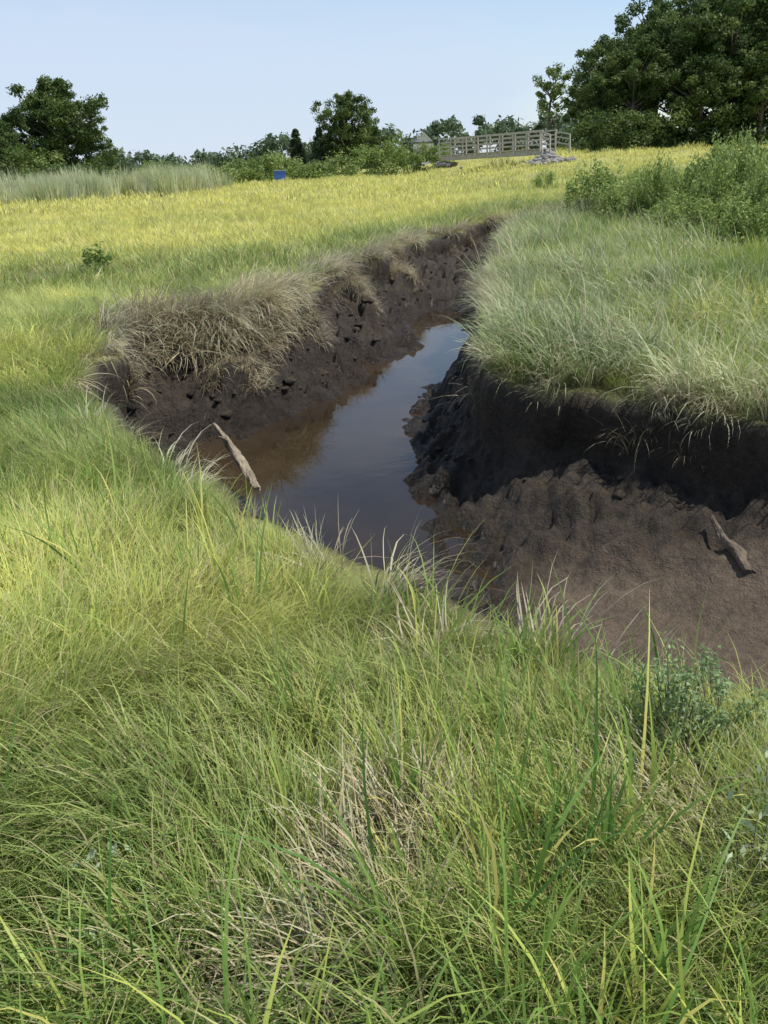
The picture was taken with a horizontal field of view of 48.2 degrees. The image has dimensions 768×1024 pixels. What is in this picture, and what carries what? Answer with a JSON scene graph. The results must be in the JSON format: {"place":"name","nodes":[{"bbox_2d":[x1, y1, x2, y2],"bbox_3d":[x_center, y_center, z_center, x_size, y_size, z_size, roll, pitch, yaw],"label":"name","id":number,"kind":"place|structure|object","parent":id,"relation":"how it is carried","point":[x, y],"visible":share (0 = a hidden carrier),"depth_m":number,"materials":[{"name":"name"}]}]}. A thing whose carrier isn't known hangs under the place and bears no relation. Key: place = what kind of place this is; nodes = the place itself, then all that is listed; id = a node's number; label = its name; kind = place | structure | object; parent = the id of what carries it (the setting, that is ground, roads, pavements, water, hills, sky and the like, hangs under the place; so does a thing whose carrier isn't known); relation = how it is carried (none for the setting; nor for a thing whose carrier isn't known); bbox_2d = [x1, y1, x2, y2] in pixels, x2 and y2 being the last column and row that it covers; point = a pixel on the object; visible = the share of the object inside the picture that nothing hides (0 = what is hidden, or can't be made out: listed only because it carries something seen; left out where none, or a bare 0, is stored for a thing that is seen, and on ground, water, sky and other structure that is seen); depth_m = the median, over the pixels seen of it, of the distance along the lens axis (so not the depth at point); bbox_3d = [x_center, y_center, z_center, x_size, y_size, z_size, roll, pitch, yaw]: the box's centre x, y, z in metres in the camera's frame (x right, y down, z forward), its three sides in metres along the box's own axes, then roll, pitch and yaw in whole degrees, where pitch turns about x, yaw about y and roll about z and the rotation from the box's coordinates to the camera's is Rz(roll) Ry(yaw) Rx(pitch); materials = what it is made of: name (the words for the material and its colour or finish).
{"place":"outdoors","nodes":[
{"label":"outdoors","id":0,"kind":"place"},
{"bbox_2d":[182,307,496,603],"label":"creek water","id":1,"kind":"structure","parent":0,"point":[346,456],"depth_m":8.05,"materials":[{"name":"liquid"}]},
{"bbox_2d":[213,423,260,491],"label":"driftwood branch","id":2,"kind":"object","parent":1,"relation":"on","point":[238,457],"visible":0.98,"depth_m":7.42,"materials":[{"name":"wood"}]},
{"bbox_2d":[0,0,766,165],"label":"sky","id":3,"kind":"structure","parent":0,"point":[180,77],"materials":[{"name":"blue"}]},
{"bbox_2d":[0,145,767,1023],"bbox_3d":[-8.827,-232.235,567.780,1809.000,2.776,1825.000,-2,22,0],"label":"marsh ground","id":4,"kind":"structure","parent":0,"point":[654,531],"depth_m":5.96,"materials":[{"name":"soil"}]},
{"bbox_2d":[0,128,34,178],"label":"oak tree","id":5,"kind":"object","parent":4,"relation":"on","point":[5,144],"visible":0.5,"depth_m":63.66,"materials":[{"name":"green plant"}]},
{"bbox_2d":[0,107,37,175],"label":"oak tree","id":6,"kind":"object","parent":4,"relation":"on","point":[5,127],"visible":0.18,"depth_m":65.85,"materials":[{"name":"green plant"}]},
{"bbox_2d":[0,99,88,170],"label":"oak tree","id":7,"kind":"object","parent":4,"relation":"on","point":[23,135],"visible":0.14,"depth_m":68.09,"materials":[{"name":"green plant"}]},
{"bbox_2d":[0,149,108,181],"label":"woodland understorey","id":8,"kind":"object","parent":4,"relation":"on","point":[16,159],"visible":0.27,"depth_m":61.78,"materials":[{"name":"green plant"}]},
{"bbox_2d":[5,74,109,166],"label":"oak tree","id":9,"kind":"object","parent":4,"relation":"on","point":[57,102],"visible":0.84,"depth_m":66.69,"materials":[{"name":"green plant"}]},
{"bbox_2d":[42,900,106,978],"bbox_3d":[-0.669,0.976,1.900,0.181,0.245,0.125,6,24,19],"label":"saltbush plant","id":10,"kind":"object","parent":4,"relation":"on","point":[90,930],"visible":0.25,"depth_m":1.88,"materials":[{"name":"green plant"}]},
{"bbox_2d":[58,110,121,170],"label":"oak tree","id":11,"kind":"object","parent":4,"relation":"on","point":[83,149],"visible":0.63,"depth_m":68.76,"materials":[{"name":"green plant"}]},
{"bbox_2d":[80,239,113,270],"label":"marsh elder shrub","id":12,"kind":"object","parent":4,"relation":"on","point":[91,257],"visible":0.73,"depth_m":14.38,"materials":[{"name":"green plant"}]},
{"bbox_2d":[71,828,160,910],"bbox_3d":[-0.625,0.881,2.061,0.197,0.270,0.140,-2,22,0],"label":"saltbush plant","id":13,"kind":"object","parent":4,"relation":"on","point":[89,855],"visible":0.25,"depth_m":2.03,"materials":[{"name":"green plant"}]},
{"bbox_2d":[0,157,235,204],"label":"common reeds","id":14,"kind":"object","parent":4,"relation":"on","point":[168,180],"visible":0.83,"depth_m":48.56,"materials":[{"name":"green plant"}]},
{"bbox_2d":[75,255,332,386],"bbox_3d":[-1.942,-2.271,10.219,2.158,1.473,4.116,12,27,32],"label":"dry grass fringe","id":15,"kind":"object","parent":4,"relation":"on","point":[286,293],"visible":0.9,"depth_m":9.85,"materials":[{"name":"beige plant"}]},
{"bbox_2d":[4,132,454,186],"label":"shrub thicket","id":16,"kind":"object","parent":4,"relation":"on","point":[395,155],"visible":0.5,"depth_m":78.11,"materials":[{"name":"green plant"}]},
{"bbox_2d":[188,344,286,400],"bbox_3d":[-1.585,-1.564,9.504,1.065,0.645,1.118,-2,22,0],"label":"dry grass fringe","id":17,"kind":"object","parent":4,"relation":"on","point":[250,358],"visible":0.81,"depth_m":9.40,"materials":[{"name":"beige plant"}]},
{"bbox_2d":[274,170,285,180],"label":"blue sign","id":18,"kind":"object","parent":4,"relation":"on","point":[279,174],"visible":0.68,"depth_m":65.04,"materials":[{"name":"paint"}]},
{"bbox_2d":[283,128,307,174],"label":"cedar tree","id":19,"kind":"object","parent":4,"relation":"on","point":[296,148],"visible":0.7,"depth_m":88.86,"materials":[{"name":"green plant"}]},
{"bbox_2d":[284,310,340,351],"bbox_3d":[-0.946,-2.299,11.087,0.975,0.674,0.972,-2,22,0],"label":"dry grass fringe","id":20,"kind":"object","parent":4,"relation":"on","point":[319,335],"visible":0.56,"depth_m":11.03,"materials":[{"name":"beige plant"}]},
{"bbox_2d":[307,127,338,175],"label":"cedar tree","id":21,"kind":"object","parent":4,"relation":"on","point":[319,150],"visible":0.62,"depth_m":85.13,"materials":[{"name":"green plant"}]},
{"bbox_2d":[323,116,364,174],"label":"oak tree","id":22,"kind":"object","parent":4,"relation":"on","point":[330,135],"visible":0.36,"depth_m":86.92,"materials":[{"name":"green plant"}]},
{"bbox_2d":[309,89,381,166],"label":"oak tree","id":23,"kind":"object","parent":4,"relation":"on","point":[346,109],"visible":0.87,"depth_m":85.58,"materials":[{"name":"green plant"}]},
{"bbox_2d":[321,261,387,315],"bbox_3d":[-0.489,-3.426,13.476,1.321,1.086,1.244,-2,22,0],"label":"dry grass fringe","id":24,"kind":"object","parent":4,"relation":"on","point":[359,285],"visible":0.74,"depth_m":13.28,"materials":[{"name":"beige plant"}]},
{"bbox_2d":[354,128,391,168],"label":"oak tree","id":25,"kind":"object","parent":4,"relation":"on","point":[374,140],"visible":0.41,"depth_m":90.36,"materials":[{"name":"green plant"}]},
{"bbox_2d":[125,247,625,499],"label":"mud clods","id":26,"kind":"object","parent":4,"relation":"on","point":[620,494],"visible":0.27,"depth_m":9.56,"materials":[{"name":"soil"}]},
{"bbox_2d":[0,337,767,1023],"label":"salt hay grass","id":27,"kind":"structure","parent":4,"relation":"on","point":[52,665],"depth_m":2.34,"materials":[{"name":"green plant"}]},
{"bbox_2d":[0,374,767,1023],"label":"cordgrass","id":28,"kind":"object","parent":4,"relation":"on","point":[608,822],"visible":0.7,"depth_m":2.04,"materials":[{"name":"green plant"}]},
{"bbox_2d":[0,232,767,398],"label":"salt hay grass","id":29,"kind":"structure","parent":4,"relation":"on","point":[28,317],"depth_m":9.19,"materials":[{"name":"green plant"}]},
{"bbox_2d":[0,184,767,299],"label":"marsh turf","id":30,"kind":"structure","parent":4,"relation":"on","point":[143,248],"depth_m":20.53,"materials":[{"name":"plant"}]},
{"bbox_2d":[362,242,427,293],"bbox_3d":[0.164,-4.483,16.024,1.447,1.204,1.273,-2,22,0],"label":"dry grass fringe","id":31,"kind":"object","parent":4,"relation":"on","point":[409,270],"visible":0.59,"depth_m":15.99,"materials":[{"name":"beige plant"}]},
{"bbox_2d":[40,196,766,674],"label":"dry grass fringe","id":32,"kind":"object","parent":4,"relation":"on","point":[112,348],"visible":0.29,"depth_m":8.05,"materials":[{"name":"beige plant"}]},
{"bbox_2d":[61,539,767,1023],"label":"straw thatch","id":33,"kind":"object","parent":4,"relation":"on","point":[339,827],"visible":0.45,"depth_m":2.11,"materials":[{"name":"beige plant"}]},
{"bbox_2d":[413,142,432,164],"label":"walls","id":34,"kind":"structure","parent":4,"relation":"on","point":[415,144],"depth_m":116.05,"materials":[{"name":"white"}]},
{"bbox_2d":[411,130,434,143],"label":"roof","id":35,"kind":"structure","parent":34,"relation":"on","point":[419,134],"depth_m":116.31,"materials":[{"name":"grey"}]},
{"bbox_2d":[415,132,432,141],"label":"gable","id":36,"kind":"structure","parent":35,"relation":"attached to","point":[424,136],"depth_m":115.66,"materials":[{"name":"white"}]},
{"bbox_2d":[96,111,767,177],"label":"distant treeline","id":37,"kind":"object","parent":4,"relation":"on","point":[434,130],"visible":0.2,"depth_m":141.57,"materials":[{"name":"green plant"}]},
{"bbox_2d":[435,149,575,168],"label":"riprap rocks","id":38,"kind":"object","parent":4,"relation":"on","point":[545,157],"visible":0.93,"depth_m":56.84,"materials":[{"name":"stone"}]},
{"bbox_2d":[438,130,570,160],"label":"footbridge","id":39,"kind":"object","parent":38,"relation":"on","point":[527,151],"visible":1,"depth_m":60.36,"materials":[{"name":"grey metal"}]},
{"bbox_2d":[531,169,559,189],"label":"marsh elder shrub","id":40,"kind":"object","parent":4,"relation":"on","point":[547,178],"visible":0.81,"depth_m":35.59,"materials":[{"name":"green plant"}]},
{"bbox_2d":[532,62,579,147],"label":"ash tree","id":41,"kind":"object","parent":4,"relation":"on","point":[554,93],"visible":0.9,"depth_m":81.17,"materials":[{"name":"green plant"}]},
{"bbox_2d":[563,153,625,214],"bbox_3d":[4.547,-6.983,18.617,1.406,1.492,1.372,-1,22,4],"label":"marsh elder shrub","id":42,"kind":"object","parent":4,"relation":"on","point":[585,180],"visible":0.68,"depth_m":18.43,"materials":[{"name":"green plant"}]},
{"bbox_2d":[563,70,630,126],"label":"oak tree","id":43,"kind":"object","parent":4,"relation":"on","point":[596,103],"visible":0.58,"depth_m":69.11,"materials":[{"name":"green plant"}]},
{"bbox_2d":[561,48,636,130],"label":"oak tree","id":44,"kind":"object","parent":4,"relation":"on","point":[591,63],"visible":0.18,"depth_m":71.46,"materials":[{"name":"green plant"}]},
{"bbox_2d":[434,198,767,422],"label":"silvery cordgrass","id":45,"kind":"object","parent":4,"relation":"on","point":[518,326],"visible":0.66,"depth_m":7.69,"materials":[{"name":"green plant"}]},
{"bbox_2d":[566,32,655,145],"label":"oak tree","id":46,"kind":"object","parent":4,"relation":"on","point":[601,37],"visible":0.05,"depth_m":77.06,"materials":[{"name":"green plant"}]},
{"bbox_2d":[591,170,660,220],"bbox_3d":[4.703,-6.065,16.783,1.361,1.119,1.395,12,26,31],"label":"marsh elder shrub","id":47,"kind":"object","parent":4,"relation":"on","point":[608,191],"visible":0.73,"depth_m":16.61,"materials":[{"name":"green plant"}]},
{"bbox_2d":[620,173,634,186],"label":"marsh elder shrub","id":48,"kind":"object","parent":4,"relation":"on","point":[627,179],"visible":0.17,"depth_m":30.36,"materials":[{"name":"green plant"}]},
{"bbox_2d":[620,177,640,193],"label":"marsh elder shrub","id":49,"kind":"object","parent":4,"relation":"on","point":[628,186],"visible":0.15,"depth_m":25.21,"materials":[{"name":"green plant"}]},
{"bbox_2d":[589,33,678,116],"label":"oak tree","id":50,"kind":"object","parent":4,"relation":"on","point":[628,53],"visible":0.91,"depth_m":66.55,"materials":[{"name":"green plant"}]},
{"bbox_2d":[627,168,645,178],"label":"marsh elder shrub","id":51,"kind":"object","parent":4,"relation":"on","point":[636,170],"visible":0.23,"depth_m":38.14,"materials":[{"name":"green plant"}]},
{"bbox_2d":[589,21,687,132],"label":"oak tree","id":52,"kind":"object","parent":4,"relation":"on","point":[616,52],"visible":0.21,"depth_m":69.35,"materials":[{"name":"green plant"}]},
{"bbox_2d":[613,192,663,219],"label":"marsh elder shrub","id":53,"kind":"object","parent":4,"relation":"on","point":[633,207],"visible":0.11,"depth_m":17.00,"materials":[{"name":"green plant"}]},
{"bbox_2d":[635,165,661,180],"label":"marsh elder shrub","id":54,"kind":"object","parent":4,"relation":"on","point":[647,174],"visible":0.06,"depth_m":34.20,"materials":[{"name":"green plant"}]},
{"bbox_2d":[635,151,675,222],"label":"marsh elder shrub","id":55,"kind":"object","parent":4,"relation":"on","point":[662,185],"visible":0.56,"depth_m":16.32,"materials":[{"name":"green plant"}]},
{"bbox_2d":[606,0,711,139],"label":"oak tree","id":56,"kind":"object","parent":4,"relation":"on","point":[661,6],"visible":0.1,"depth_m":76.58,"materials":[{"name":"green plant"}]},
{"bbox_2d":[636,149,681,203],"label":"marsh elder shrub","id":57,"kind":"object","parent":4,"relation":"on","point":[672,174],"visible":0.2,"depth_m":16.91,"materials":[{"name":"green plant"}]},
{"bbox_2d":[636,189,684,221],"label":"marsh elder shrub","id":58,"kind":"object","parent":4,"relation":"on","point":[646,200],"visible":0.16,"depth_m":16.31,"materials":[{"name":"green plant"}]},
{"bbox_2d":[558,100,767,152],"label":"woodland understorey","id":59,"kind":"object","parent":4,"relation":"on","point":[638,128],"visible":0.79,"depth_m":65.35,"materials":[{"name":"green plant"}]},
{"bbox_2d":[643,185,693,222],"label":"marsh elder shrub","id":60,"kind":"object","parent":4,"relation":"on","point":[671,193],"visible":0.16,"depth_m":15.70,"materials":[{"name":"green plant"}]},
{"bbox_2d":[621,0,729,141],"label":"oak tree","id":61,"kind":"object","parent":4,"relation":"on","point":[680,55],"visible":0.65,"depth_m":66.23,"materials":[{"name":"green plant"}]},
{"bbox_2d":[669,174,685,191],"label":"marsh elder shrub","id":62,"kind":"object","parent":4,"relation":"on","point":[679,182],"visible":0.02,"depth_m":18.70,"materials":[{"name":"green plant"}]},
{"bbox_2d":[670,165,686,179],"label":"marsh elder shrub","id":63,"kind":"object","parent":4,"relation":"on","point":[678,169],"visible":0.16,"depth_m":37.16,"materials":[{"name":"green plant"}]},
{"bbox_2d":[625,631,742,777],"bbox_3d":[0.830,0.556,2.397,0.290,0.490,0.299,-2,22,0],"label":"seepweed plant","id":64,"kind":"object","parent":4,"relation":"on","point":[683,695],"visible":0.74,"depth_m":2.36,"materials":[{"name":"green plant"}]},
{"bbox_2d":[650,189,718,231],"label":"marsh elder shrub","id":65,"kind":"object","parent":4,"relation":"on","point":[669,204],"visible":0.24,"depth_m":14.81,"materials":[{"name":"green plant"}]},
{"bbox_2d":[659,194,726,231],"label":"marsh elder shrub","id":66,"kind":"object","parent":4,"relation":"on","point":[691,207],"visible":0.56,"depth_m":14.22,"materials":[{"name":"green plant"}]},
{"bbox_2d":[669,165,716,202],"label":"marsh elder shrub","id":67,"kind":"object","parent":4,"relation":"on","point":[688,186],"visible":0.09,"depth_m":16.56,"materials":[{"name":"green plant"}]},
{"bbox_2d":[650,0,738,144],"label":"oak tree","id":68,"kind":"object","parent":4,"relation":"on","point":[702,4],"visible":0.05,"depth_m":69.57,"materials":[{"name":"green plant"}]},
{"bbox_2d":[651,52,744,141],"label":"oak tree","id":69,"kind":"object","parent":4,"relation":"on","point":[694,76],"visible":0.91,"depth_m":64.58,"materials":[{"name":"green plant"}]},
{"bbox_2d":[682,223,716,246],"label":"marsh elder shrub","id":70,"kind":"object","parent":4,"relation":"on","point":[697,230],"visible":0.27,"depth_m":12.36,"materials":[{"name":"green plant"}]},
{"bbox_2d":[686,141,721,188],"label":"marsh elder shrub","id":71,"kind":"object","parent":4,"relation":"on","point":[700,158],"visible":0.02,"depth_m":17.41,"materials":[{"name":"green plant"}]},
{"bbox_2d":[684,0,730,24],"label":"oak tree","id":72,"kind":"object","parent":4,"relation":"on","point":[713,7],"depth_m":74.70,"materials":[{"name":"green plant"}]},
{"bbox_2d":[678,137,738,197],"bbox_3d":[6.619,-6.514,16.959,1.539,1.654,1.501,-16,26,-31],"label":"marsh elder shrub","id":73,"kind":"object","parent":4,"relation":"on","point":[706,154],"visible":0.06,"depth_m":16.80,"materials":[{"name":"green plant"}]},
{"bbox_2d":[682,132,738,196],"bbox_3d":[6.355,-6.330,16.530,1.156,1.827,1.083,-13,25,-25],"label":"marsh elder shrub","id":74,"kind":"object","parent":4,"relation":"on","point":[716,152],"visible":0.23,"depth_m":16.33,"materials":[{"name":"green plant"}]},
{"bbox_2d":[688,147,733,221],"bbox_3d":[5.648,-5.523,14.924,0.819,1.522,0.799,-4,22,-3],"label":"marsh elder shrub","id":75,"kind":"object","parent":4,"relation":"on","point":[702,181],"visible":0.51,"depth_m":14.76,"materials":[{"name":"green plant"}]},
{"bbox_2d":[670,0,767,131],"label":"oak tree","id":76,"kind":"object","parent":4,"relation":"on","point":[732,46],"visible":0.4,"depth_m":65.10,"materials":[{"name":"green plant"}]},
{"bbox_2d":[697,196,752,239],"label":"marsh elder shrub","id":77,"kind":"object","parent":4,"relation":"on","point":[714,218],"visible":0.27,"depth_m":12.79,"materials":[{"name":"green plant"}]},
{"bbox_2d":[684,645,767,763],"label":"seepweed plant","id":78,"kind":"object","parent":4,"relation":"on","point":[719,688],"visible":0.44,"depth_m":2.45,"materials":[{"name":"green plant"}]},
{"bbox_2d":[709,515,756,573],"bbox_3d":[2.131,0.215,5.252,0.088,0.264,0.455,-7,23,-10],"label":"fallen log","id":79,"kind":"object","parent":4,"relation":"on","point":[738,553],"visible":1,"depth_m":5.20,"materials":[{"name":"wood"}]},
{"bbox_2d":[701,787,767,920],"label":"saltbush plant","id":80,"kind":"object","parent":4,"relation":"on","point":[746,823],"visible":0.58,"depth_m":1.96,"materials":[{"name":"green plant"}]},
{"bbox_2d":[704,0,767,135],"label":"oak tree","id":81,"kind":"object","parent":4,"relation":"on","point":[721,3],"visible":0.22,"depth_m":65.74,"materials":[{"name":"green plant"}]},
{"bbox_2d":[709,174,767,232],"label":"marsh elder shrub","id":82,"kind":"object","parent":4,"relation":"on","point":[754,196],"visible":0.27,"depth_m":13.62,"materials":[{"name":"green plant"}]},
{"bbox_2d":[710,145,766,199],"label":"marsh elder shrub","id":83,"kind":"object","parent":4,"relation":"on","point":[741,171],"visible":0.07,"depth_m":15.96,"materials":[{"name":"green plant"}]},
{"bbox_2d":[715,123,767,204],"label":"marsh elder shrub","id":84,"kind":"object","parent":4,"relation":"on","point":[746,167],"visible":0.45,"depth_m":15.41,"materials":[{"name":"green plant"}]},
{"bbox_2d":[715,193,767,247],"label":"marsh elder shrub","id":85,"kind":"object","parent":4,"relation":"on","point":[759,234],"visible":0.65,"depth_m":11.82,"materials":[{"name":"green plant"}]},
{"bbox_2d":[717,127,767,161],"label":"marsh elder shrub","id":86,"kind":"object","parent":4,"relation":"on","point":[733,146],"visible":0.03,"depth_m":18.44,"materials":[{"name":"green plant"}]},
{"bbox_2d":[717,193,767,242],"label":"marsh elder shrub","id":87,"kind":"object","parent":4,"relation":"on","point":[754,217],"visible":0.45,"depth_m":12.04,"materials":[{"name":"green plant"}]},
{"bbox_2d":[718,30,767,144],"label":"oak tree","id":88,"kind":"object","parent":4,"relation":"on","point":[756,98],"visible":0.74,"depth_m":64.28,"materials":[{"name":"green plant"}]},
{"bbox_2d":[731,124,760,171],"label":"marsh elder shrub","id":89,"kind":"object","parent":4,"relation":"on","point":[740,145],"visible":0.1,"depth_m":16.39,"materials":[{"name":"green plant"}]},
{"bbox_2d":[725,176,767,201],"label":"marsh elder shrub","id":90,"kind":"object","parent":4,"relation":"on","point":[729,190],"visible":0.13,"depth_m":14.73,"materials":[{"name":"green plant"}]},
{"bbox_2d":[731,748,767,851],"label":"saltbush plant","id":91,"kind":"object","parent":4,"relation":"on","point":[763,779],"visible":0.4,"depth_m":2.12,"materials":[{"name":"green plant"}]},
{"bbox_2d":[734,159,766,201],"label":"marsh elder shrub","id":92,"kind":"object","parent":4,"relation":"on","point":[754,178],"visible":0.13,"depth_m":14.43,"materials":[{"name":"green plant"}]},
{"bbox_2d":[741,0,767,73],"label":"oak tree","id":93,"kind":"object","parent":4,"relation":"on","point":[758,25],"visible":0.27,"depth_m":65.36,"materials":[{"name":"green plant"}]},
{"bbox_2d":[750,164,767,202],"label":"marsh elder shrub","id":94,"kind":"object","parent":4,"relation":"on","point":[764,186],"visible":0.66,"depth_m":13.54,"materials":[{"name":"green plant"}]},
{"bbox_2d":[0,140,767,215],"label":"marsh meadow","id":95,"kind":"structure","parent":0,"point":[407,183],"depth_m":47.10,"materials":[{"name":"yellow plant"}]}
]}

